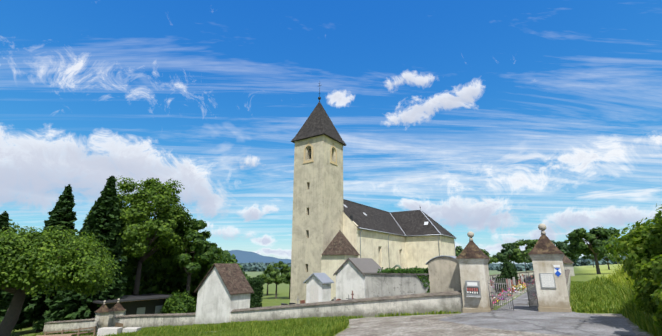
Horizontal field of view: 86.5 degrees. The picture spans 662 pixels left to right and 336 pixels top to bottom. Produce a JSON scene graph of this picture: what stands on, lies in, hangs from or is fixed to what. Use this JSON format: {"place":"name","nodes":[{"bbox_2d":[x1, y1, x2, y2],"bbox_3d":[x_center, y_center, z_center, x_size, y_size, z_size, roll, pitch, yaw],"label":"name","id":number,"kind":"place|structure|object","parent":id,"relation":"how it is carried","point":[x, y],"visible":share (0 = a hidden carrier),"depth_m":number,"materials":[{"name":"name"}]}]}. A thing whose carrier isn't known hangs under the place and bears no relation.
{"place":"outdoors","nodes":[
{"label":"outdoors","id":0,"kind":"place"},
{"bbox_2d":[120,250,290,262],"bbox_3d":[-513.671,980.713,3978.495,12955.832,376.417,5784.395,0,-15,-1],"label":"hills","id":1,"kind":"structure","parent":0,"point":[245,256],"depth_m":6631.84,"materials":[{"name":"blue"}]},
{"bbox_2d":[194,263,253,294],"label":"roof","id":2,"kind":"structure","parent":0,"point":[234,279],"depth_m":32.09,"materials":[{"name":"brown tile"}]},
{"bbox_2d":[11,264,621,335],"bbox_3d":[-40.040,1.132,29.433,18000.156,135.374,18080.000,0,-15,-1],"label":"ground","id":3,"kind":"structure","parent":0,"point":[585,273],"depth_m":116.58,"materials":[{"name":"green plant"}]},
{"bbox_2d":[0,211,13,319],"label":"spruce","id":4,"kind":"object","parent":3,"relation":"on","point":[5,299],"visible":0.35,"depth_m":46.93,"materials":[{"name":"green plant"}]},
{"bbox_2d":[8,219,24,235],"bbox_3d":[-61.762,18.030,59.908,18.152,19.783,16.170,0,-15,-1],"label":"tree","id":5,"kind":"object","parent":3,"relation":"on","point":[14,227],"depth_m":61.51,"materials":[{"name":"green plant"}]},
{"bbox_2d":[3,184,77,331],"bbox_3d":[-44.419,14.119,56.813,11.139,23.599,11.784,0,-15,-1],"label":"spruce","id":6,"kind":"object","parent":3,"relation":"on","point":[32,307],"depth_m":55.11,"materials":[{"name":"green plant"}]},
{"bbox_2d":[0,225,123,335],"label":"old lime tree","id":7,"kind":"object","parent":3,"relation":"on","point":[29,255],"depth_m":30.00,"materials":[{"name":"green plant"}]},
{"bbox_2d":[34,204,95,321],"bbox_3d":[-40.522,15.867,57.679,9.899,20.161,8.641,0,-15,-1],"label":"spruce","id":8,"kind":"object","parent":3,"relation":"on","point":[84,227],"visible":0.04,"depth_m":54.67,"materials":[{"name":"green plant"}]},
{"bbox_2d":[43,320,94,332],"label":"cemetery wall","id":9,"kind":"structure","parent":3,"relation":"on","point":[50,327],"depth_m":45.03,"materials":[{"name":"paint"}]},
{"bbox_2d":[44,318,94,323],"bbox_3d":[-33.686,19.787,45.525,12.206,1.775,8.753,0,-15,-1],"label":"wall coping","id":10,"kind":"object","parent":9,"relation":"on","point":[70,321],"visible":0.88,"depth_m":45.10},
{"bbox_2d":[32,175,127,329],"bbox_3d":[-36.915,12.689,55.368,11.524,24.120,10.886,0,-15,-1],"label":"spruce","id":11,"kind":"object","parent":3,"relation":"on","point":[95,223],"depth_m":54.61,"materials":[{"name":"green plant"}]},
{"bbox_2d":[84,298,167,318],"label":"modern hall","id":12,"kind":"structure","parent":3,"relation":"on","point":[131,307],"depth_m":54.55,"materials":[{"name":"grey"}]},
{"bbox_2d":[84,293,179,303],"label":"shed roof","id":13,"kind":"structure","parent":12,"relation":"attached to","point":[149,296],"depth_m":56.35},
{"bbox_2d":[123,305,162,314],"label":"modern hall windows","id":14,"kind":"structure","parent":12,"relation":"in","point":[141,310],"depth_m":55.48,"materials":[{"name":"grey glass"}]},
{"bbox_2d":[82,176,192,294],"bbox_3d":[-34.643,14.425,64.641,17.170,26.155,20.423,0,-15,-1],"label":"tree","id":15,"kind":"object","parent":3,"relation":"on","point":[136,214],"depth_m":60.94,"materials":[{"name":"green plant"}]},
{"bbox_2d":[121,220,159,268],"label":"tree","id":16,"kind":"object","parent":3,"relation":"on","point":[136,259],"depth_m":72.65,"materials":[{"name":"green plant"}]},
{"bbox_2d":[114,315,195,327],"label":"cemetery wall","id":17,"kind":"structure","parent":3,"relation":"on","point":[153,321],"depth_m":35.45,"materials":[{"name":"paint"}]},
{"bbox_2d":[115,313,195,317],"bbox_3d":[-18.156,15.158,36.180,12.206,1.566,8.753,0,-15,-1],"label":"wall coping","id":18,"kind":"object","parent":17,"relation":"on","point":[171,314],"visible":0.94,"depth_m":35.65,"materials":[{"name":"grey concrete"}]},
{"bbox_2d":[158,290,196,313],"bbox_3d":[-24.872,23.105,58.024,5.669,5.705,5.692,-9,-18,29],"label":"shrub","id":19,"kind":"object","parent":3,"relation":"on","point":[184,302],"visible":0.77,"depth_m":56.83,"materials":[{"name":"green plant"}]},
{"bbox_2d":[117,243,250,311],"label":"wood foliage","id":20,"kind":"object","parent":3,"relation":"on","point":[154,279],"visible":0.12,"depth_m":70.77,"materials":[{"name":"green plant"}]},
{"bbox_2d":[159,217,224,294],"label":"lime tree","id":21,"kind":"object","parent":3,"relation":"on","point":[206,254],"depth_m":65.01,"materials":[{"name":"green plant"}]},
{"bbox_2d":[195,267,250,324],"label":"house wall","id":22,"kind":"structure","parent":3,"relation":"on","point":[217,302],"depth_m":31.31,"materials":[{"name":"white paint"}]},
{"bbox_2d":[256,271,279,295],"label":"tree","id":23,"kind":"object","parent":3,"relation":"on","point":[267,274],"depth_m":131.62,"materials":[{"name":"green plant"}]},
{"bbox_2d":[260,261,283,298],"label":"tree","id":24,"kind":"object","parent":3,"relation":"on","point":[273,270],"depth_m":114.28,"materials":[{"name":"green plant"}]},
{"bbox_2d":[279,264,290,298],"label":"tree","id":25,"kind":"object","parent":3,"relation":"on","point":[285,277],"depth_m":108.33,"materials":[{"name":"green plant"}]},
{"bbox_2d":[306,275,330,302],"bbox_3d":[-0.960,10.221,27.184,1.916,3.993,1.841,0,-15,-1],"label":"shrine","id":26,"kind":"object","parent":3,"relation":"on","point":[324,292],"visible":0.23,"depth_m":27.00,"materials":[{"name":"white paint"}]},
{"bbox_2d":[310,285,317,302],"bbox_3d":[-1.289,9.615,26.833,0.666,1.350,0.468,0,-15,-1],"label":"shrine niche","id":27,"kind":"object","parent":26,"relation":"in","point":[313,293],"visible":0.88,"depth_m":26.84,"materials":[{"name":"white paint"}]},
{"bbox_2d":[303,273,333,283],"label":"small roof","id":28,"kind":"structure","parent":26,"relation":"attached to","point":[323,278],"depth_m":27.25,"materials":[{"name":"grey metal"}]},
{"bbox_2d":[321,255,357,299],"bbox_3d":[1.150,16.917,46.757,5.035,10.600,4.985,0,-15,-1],"label":"church annex","id":29,"kind":"object","parent":3,"relation":"on","point":[330,266],"visible":0.2,"depth_m":46.23,"materials":[{"name":"beige paint"}]},
{"bbox_2d":[322,255,357,256],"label":"annex cornice","id":30,"kind":"structure","parent":29,"relation":"attached to","point":[339,255],"depth_m":46.64,"materials":[{"name":"beige paint"}]},
{"bbox_2d":[321,230,359,254],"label":"annex roof","id":31,"kind":"structure","parent":29,"relation":"on","point":[340,244],"depth_m":47.36,"materials":[{"name":"brown tile"}]},
{"bbox_2d":[231,295,462,321],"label":"cemetery wall","id":32,"kind":"structure","parent":3,"relation":"on","point":[451,303],"depth_m":23.53,"materials":[{"name":"paint"}]},
{"bbox_2d":[231,290,461,311],"bbox_3d":[-0.309,9.788,25.455,16.272,2.484,11.576,0,-15,-1],"label":"wall coping","id":33,"kind":"object","parent":32,"relation":"on","point":[447,293],"visible":0.94,"depth_m":23.95,"materials":[{"name":"grey concrete"}]},
{"bbox_2d":[336,260,364,299],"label":"wall","id":34,"kind":"structure","parent":3,"relation":"on","point":[350,277],"depth_m":33.20,"materials":[{"name":"paint"}]},
{"bbox_2d":[335,258,382,274],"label":"chapel roof","id":35,"kind":"structure","parent":34,"relation":"on","point":[363,265],"depth_m":34.73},
{"bbox_2d":[333,258,364,276],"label":"roof trim","id":36,"kind":"structure","parent":35,"relation":"attached to","point":[344,263],"depth_m":33.61,"materials":[{"name":"grey metal"}]},
{"bbox_2d":[343,218,406,268],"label":"church nave","id":37,"kind":"structure","parent":3,"relation":"on","point":[374,246],"depth_m":57.35,"materials":[{"name":"beige paint"}]},
{"bbox_2d":[343,212,357,231],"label":"nave gable parapet","id":38,"kind":"structure","parent":37,"relation":"attached to","point":[348,220],"depth_m":52.55,"materials":[{"name":"beige paint"}]},
{"bbox_2d":[343,199,453,237],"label":"church roof","id":39,"kind":"structure","parent":37,"relation":"on","point":[410,223],"depth_m":65.90,"materials":[{"name":"grey tile"}]},
{"bbox_2d":[344,199,454,236],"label":"roof flashing","id":40,"kind":"object","parent":37,"relation":"attached to","point":[410,210],"visible":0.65,"depth_m":69.64,"materials":[{"name":"grey metal"}]},
{"bbox_2d":[359,228,455,266],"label":"gutters","id":41,"kind":"object","parent":37,"relation":"attached to","point":[401,235],"visible":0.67,"depth_m":60.32,"materials":[{"name":"metal"}]},
{"bbox_2d":[405,236,454,268],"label":"church wall","id":42,"kind":"structure","parent":37,"relation":"attached to","point":[421,251],"depth_m":64.84,"materials":[{"name":"beige paint"}]},
{"bbox_2d":[365,274,429,297],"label":"grey wall","id":43,"kind":"structure","parent":3,"relation":"on","point":[379,285],"depth_m":23.35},
{"bbox_2d":[363,272,428,274],"bbox_3d":[4.800,7.272,24.242,5.060,0.100,4.432,0,-15,-1],"label":"coping","id":44,"kind":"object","parent":43,"relation":"on","point":[397,273],"depth_m":23.20,"materials":[{"name":"grey concrete"}]},
{"bbox_2d":[377,266,429,292],"bbox_3d":[5.192,7.549,23.778,3.710,1.838,2.142,-10,-18,32],"label":"ivy on wall","id":45,"kind":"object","parent":43,"relation":"on","point":[416,270],"visible":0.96,"depth_m":22.95,"materials":[{"name":"green plant"}]},
{"bbox_2d":[287,270,565,304],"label":"gravestones","id":46,"kind":"object","parent":3,"relation":"on","point":[492,289],"depth_m":39.68,"materials":[{"name":"grey stone"}]},
{"bbox_2d":[240,256,627,271],"bbox_3d":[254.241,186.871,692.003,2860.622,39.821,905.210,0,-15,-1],"label":"distant trees","id":47,"kind":"object","parent":3,"relation":"on","point":[262,266],"visible":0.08,"depth_m":645.34,"materials":[{"name":"green plant"}]},
{"bbox_2d":[428,257,460,292],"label":"curved gable wall","id":48,"kind":"structure","parent":3,"relation":"on","point":[444,274],"depth_m":21.70,"materials":[{"name":"beige paint"}]},
{"bbox_2d":[425,255,455,264],"bbox_3d":[7.402,5.879,22.443,2.809,0.564,2.610,0,-15,-1],"label":"coping","id":49,"kind":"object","parent":48,"relation":"on","point":[454,257],"depth_m":22.24,"materials":[{"name":"grey concrete"}]},
{"bbox_2d":[455,246,462,256],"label":"tree","id":50,"kind":"object","parent":3,"relation":"on","point":[458,249],"visible":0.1,"depth_m":131.89,"materials":[{"name":"green plant"}]},
{"bbox_2d":[456,258,493,312],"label":"gate pillar","id":51,"kind":"structure","parent":3,"relation":"on","point":[475,269],"depth_m":20.05,"materials":[{"name":"paint"}]},
{"bbox_2d":[455,241,490,258],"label":"pillar roof","id":52,"kind":"structure","parent":51,"relation":"on","point":[471,249],"depth_m":20.68,"materials":[{"name":"brown tile"}]},
{"bbox_2d":[467,231,473,240],"bbox_3d":[8.473,4.135,21.319,0.379,0.581,0.375,0,-15,-1],"label":"stone finial","id":53,"kind":"object","parent":52,"relation":"on","point":[470,234],"visible":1,"depth_m":21.21,"materials":[{"name":"beige stone"}]},
{"bbox_2d":[465,280,481,297],"bbox_3d":[8.026,6.826,19.867,0.784,0.880,0.668,0,-15,-1],"label":"candle box","id":54,"kind":"object","parent":51,"relation":"on","point":[475,295],"visible":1,"depth_m":19.75,"materials":[{"name":"grey metal"}]},
{"bbox_2d":[467,282,476,285],"bbox_3d":[7.983,6.554,19.875,0.449,0.190,0.315,0,-15,-1],"label":"sign","id":55,"kind":"object","parent":54,"relation":"attached to","point":[471,283],"visible":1,"depth_m":19.88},
{"bbox_2d":[467,287,478,293],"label":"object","id":56,"kind":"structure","parent":54,"relation":"attached to","point":[473,291],"depth_m":19.77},
{"bbox_2d":[481,249,498,264],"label":"tree","id":57,"kind":"object","parent":3,"relation":"on","point":[492,259],"depth_m":128.65,"materials":[{"name":"green plant"}]},
{"bbox_2d":[492,242,518,263],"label":"tree","id":58,"kind":"object","parent":3,"relation":"on","point":[505,253],"depth_m":129.40,"materials":[{"name":"green plant"}]},
{"bbox_2d":[489,272,533,278],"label":"cemetery wall","id":59,"kind":"structure","parent":3,"relation":"on","point":[530,273],"depth_m":79.79,"materials":[{"name":"paint"}]},
{"bbox_2d":[490,277,535,303],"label":"grave flowers","id":60,"kind":"object","parent":3,"relation":"on","point":[521,288],"visible":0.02,"depth_m":32.73,"materials":[{"name":"multicoloured plant"}]},
{"bbox_2d":[493,282,537,305],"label":"grave kerbs","id":61,"kind":"structure","parent":3,"relation":"on","point":[515,294],"depth_m":29.61,"materials":[{"name":"stone"}]},
{"bbox_2d":[518,248,531,270],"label":"tree","id":62,"kind":"object","parent":3,"relation":"on","point":[528,261],"depth_m":186.30,"materials":[{"name":"green plant"}]},
{"bbox_2d":[512,239,538,262],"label":"tree","id":63,"kind":"object","parent":3,"relation":"on","point":[518,254],"depth_m":125.04,"materials":[{"name":"green plant"}]},
{"bbox_2d":[551,240,581,259],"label":"tree","id":64,"kind":"object","parent":3,"relation":"on","point":[562,246],"depth_m":119.46,"materials":[{"name":"green plant"}]},
{"bbox_2d":[567,273,570,298],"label":"cemetery wall","id":65,"kind":"structure","parent":3,"relation":"on","point":[568,284],"depth_m":30.34,"materials":[{"name":"paint"}]},
{"bbox_2d":[565,269,569,283],"bbox_3d":[30.645,13.599,45.795,38.547,0.212,55.129,0,-15,-1],"label":"cemetery wall coping","id":66,"kind":"object","parent":65,"relation":"on","point":[567,271],"visible":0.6,"depth_m":34.52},
{"bbox_2d":[582,255,602,266],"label":"tree","id":67,"kind":"object","parent":3,"relation":"on","point":[587,257],"depth_m":204.05,"materials":[{"name":"green plant"}]},
{"bbox_2d":[566,227,624,273],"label":"tree","id":68,"kind":"object","parent":3,"relation":"on","point":[577,246],"depth_m":77.73,"materials":[{"name":"green plant"}]},
{"bbox_2d":[592,253,619,269],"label":"tree","id":69,"kind":"object","parent":3,"relation":"on","point":[603,255],"depth_m":117.62,"materials":[{"name":"green plant"}]},
{"bbox_2d":[602,257,636,289],"bbox_3d":[22.767,6.444,22.036,8.362,3.532,36.290,-10,-18,33],"label":"bush","id":70,"kind":"object","parent":3,"relation":"on","point":[619,276],"depth_m":29.23,"materials":[{"name":"green plant"}]},
{"bbox_2d":[602,204,661,283],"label":"elder bush","id":71,"kind":"object","parent":3,"relation":"on","point":[640,245],"visible":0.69,"depth_m":12.73,"materials":[{"name":"green plant"}]},
{"bbox_2d":[651,288,661,326],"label":"elder bush","id":72,"kind":"object","parent":3,"relation":"on","point":[657,296],"visible":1,"depth_m":9.43,"materials":[{"name":"green plant"}]},
{"bbox_2d":[290,136,343,303],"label":"church tower","id":73,"kind":"structure","parent":0,"point":[317,220],"depth_m":51.09,"materials":[{"name":"beige paint"}]},
{"bbox_2d":[291,102,345,143],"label":"tower roof","id":74,"kind":"structure","parent":73,"relation":"on","point":[318,121],"depth_m":55.17,"materials":[{"name":"grey tile"}]},
{"bbox_2d":[291,133,345,145],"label":"tower spire eaves","id":75,"kind":"object","parent":74,"relation":"attached to","point":[293,141],"visible":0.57,"depth_m":53.72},
{"bbox_2d":[294,135,343,145],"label":"tower cornice","id":76,"kind":"structure","parent":73,"relation":"attached to","point":[319,136],"depth_m":53.91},
{"bbox_2d":[303,141,337,165],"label":"window surrounds","id":77,"kind":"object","parent":73,"relation":"attached to","point":[311,160],"depth_m":53.27,"materials":[{"name":"stone"}]},
{"bbox_2d":[0,0,661,264],"label":"sky","id":78,"kind":"structure","parent":0,"point":[499,120],"materials":[{"name":"blue"}]},
{"bbox_2d":[196,284,653,335],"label":"road","id":79,"kind":"structure","parent":0,"point":[523,318],"depth_m":15.36,"materials":[{"name":"grey asphalt"}]},
{"bbox_2d":[36,326,96,335],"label":"wooden fence ramp","id":80,"kind":"structure","parent":79,"relation":"on","point":[71,334],"depth_m":29.07,"materials":[{"name":"brown wood"}]},
{"bbox_2d":[93,312,109,330],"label":"gate pillar","id":81,"kind":"structure","parent":79,"relation":"on","point":[101,320],"depth_m":41.35,"materials":[{"name":"paint"}]},
{"bbox_2d":[95,305,108,312],"bbox_3d":[-27.178,16.696,42.054,1.934,0.949,1.934,0,-15,-1],"label":"pillar cap","id":82,"kind":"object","parent":81,"relation":"on","point":[103,308],"depth_m":41.72,"materials":[{"name":"brown tile"}]},
{"bbox_2d":[108,310,125,326],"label":"gate pillar","id":83,"kind":"structure","parent":79,"relation":"on","point":[112,316],"depth_m":39.73,"materials":[{"name":"paint"}]},
{"bbox_2d":[108,303,124,310],"bbox_3d":[-24.548,15.887,40.479,1.934,0.949,1.934,0,-15,-1],"label":"pillar cap","id":84,"kind":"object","parent":83,"relation":"on","point":[117,307],"depth_m":40.18,"materials":[{"name":"brown tile"}]},
{"bbox_2d":[113,322,122,326],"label":"stone step","id":85,"kind":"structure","parent":79,"relation":"on","point":[118,324],"depth_m":37.67,"materials":[{"name":"beige stone"}]},
{"bbox_2d":[96,327,141,335],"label":"concrete blocks","id":86,"kind":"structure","parent":79,"relation":"on","point":[103,331],"depth_m":29.02,"materials":[{"name":"white concrete"}]},
{"bbox_2d":[247,277,263,307],"bbox_3d":[-10.482,15.178,41.097,5.063,4.798,2.468,-10,-18,32],"label":"thuja hedge","id":87,"kind":"object","parent":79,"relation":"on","point":[257,286],"visible":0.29,"depth_m":40.18,"materials":[{"name":"green plant"}]},
{"bbox_2d":[27,274,661,335],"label":"grass blades","id":88,"kind":"object","parent":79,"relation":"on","point":[597,294],"depth_m":20.25,"materials":[{"name":"green plant"}]},
{"bbox_2d":[494,274,507,291],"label":"gate","id":89,"kind":"structure","parent":79,"relation":"on","point":[501,281],"depth_m":31.31,"materials":[{"name":"grey metal"}]},
{"bbox_2d":[500,258,518,281],"bbox_3d":[21.901,13.134,43.236,2.064,4.037,2.100,0,-15,-1],"label":"thuja cone","id":90,"kind":"object","parent":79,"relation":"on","point":[508,270],"visible":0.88,"depth_m":42.93,"materials":[{"name":"green plant"}]},
{"bbox_2d":[488,276,538,310],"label":"iron gate","id":91,"kind":"structure","parent":79,"relation":"on","point":[532,292],"depth_m":19.52,"materials":[{"name":"metal"}]},
{"bbox_2d":[529,254,571,311],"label":"gate pillar","id":92,"kind":"structure","parent":79,"relation":"on","point":[556,299],"depth_m":18.04,"materials":[{"name":"paint"}]},
{"bbox_2d":[528,234,564,254],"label":"pillar roof","id":93,"kind":"structure","parent":92,"relation":"on","point":[544,244],"depth_m":18.70,"materials":[{"name":"brown tile"}]},
{"bbox_2d":[538,224,545,234],"bbox_3d":[11.646,3.358,19.364,0.399,0.600,0.395,0,-15,-1],"label":"stone finial","id":94,"kind":"object","parent":93,"relation":"on","point":[542,227],"visible":0.98,"depth_m":19.26,"materials":[{"name":"beige stone"}]},
{"bbox_2d":[539,273,555,287],"bbox_3d":[11.178,5.808,18.143,0.558,0.750,0.407,0,-15,-1],"label":"notice board frame","id":95,"kind":"object","parent":92,"relation":"attached to","point":[541,281],"visible":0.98,"depth_m":18.12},
{"bbox_2d":[541,274,554,286],"bbox_3d":[11.162,5.801,18.120,0.457,0.650,0.321,0,-15,-1],"label":"notice board","id":96,"kind":"object","parent":95,"relation":"in","point":[547,280],"visible":1,"depth_m":18.12,"materials":[{"name":"white paper"}]},
{"bbox_2d":[553,265,560,272],"bbox_3d":[11.607,5.279,18.013,0.300,0.600,0.020,-10,-18,32],"label":"sign","id":97,"kind":"object","parent":92,"relation":"attached to","point":[555,270],"visible":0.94,"depth_m":18.05,"materials":[{"name":"white metal"}]},
{"bbox_2d":[555,268,560,276],"bbox_3d":[11.600,5.342,17.984,0.276,0.432,0.006,-10,-18,32],"label":"sign","id":98,"kind":"object","parent":97,"relation":"attached to","point":[558,273],"visible":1,"depth_m":17.98,"materials":[{"name":"blue metal"}]},
{"bbox_2d":[630,254,661,313],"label":"elder bush","id":99,"kind":"object","parent":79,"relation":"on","point":[645,287],"depth_m":10.77,"materials":[{"name":"green plant"}]},
{"bbox_2d":[563,263,574,275],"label":"corner chapel","id":100,"kind":"structure","parent":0,"point":[569,266],"depth_m":72.16,"materials":[{"name":"paint"}]},
{"bbox_2d":[562,255,573,262],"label":"pillar roof","id":101,"kind":"structure","parent":100,"relation":"on","point":[565,259],"depth_m":72.86,"materials":[{"name":"brown tile"}]}
]}

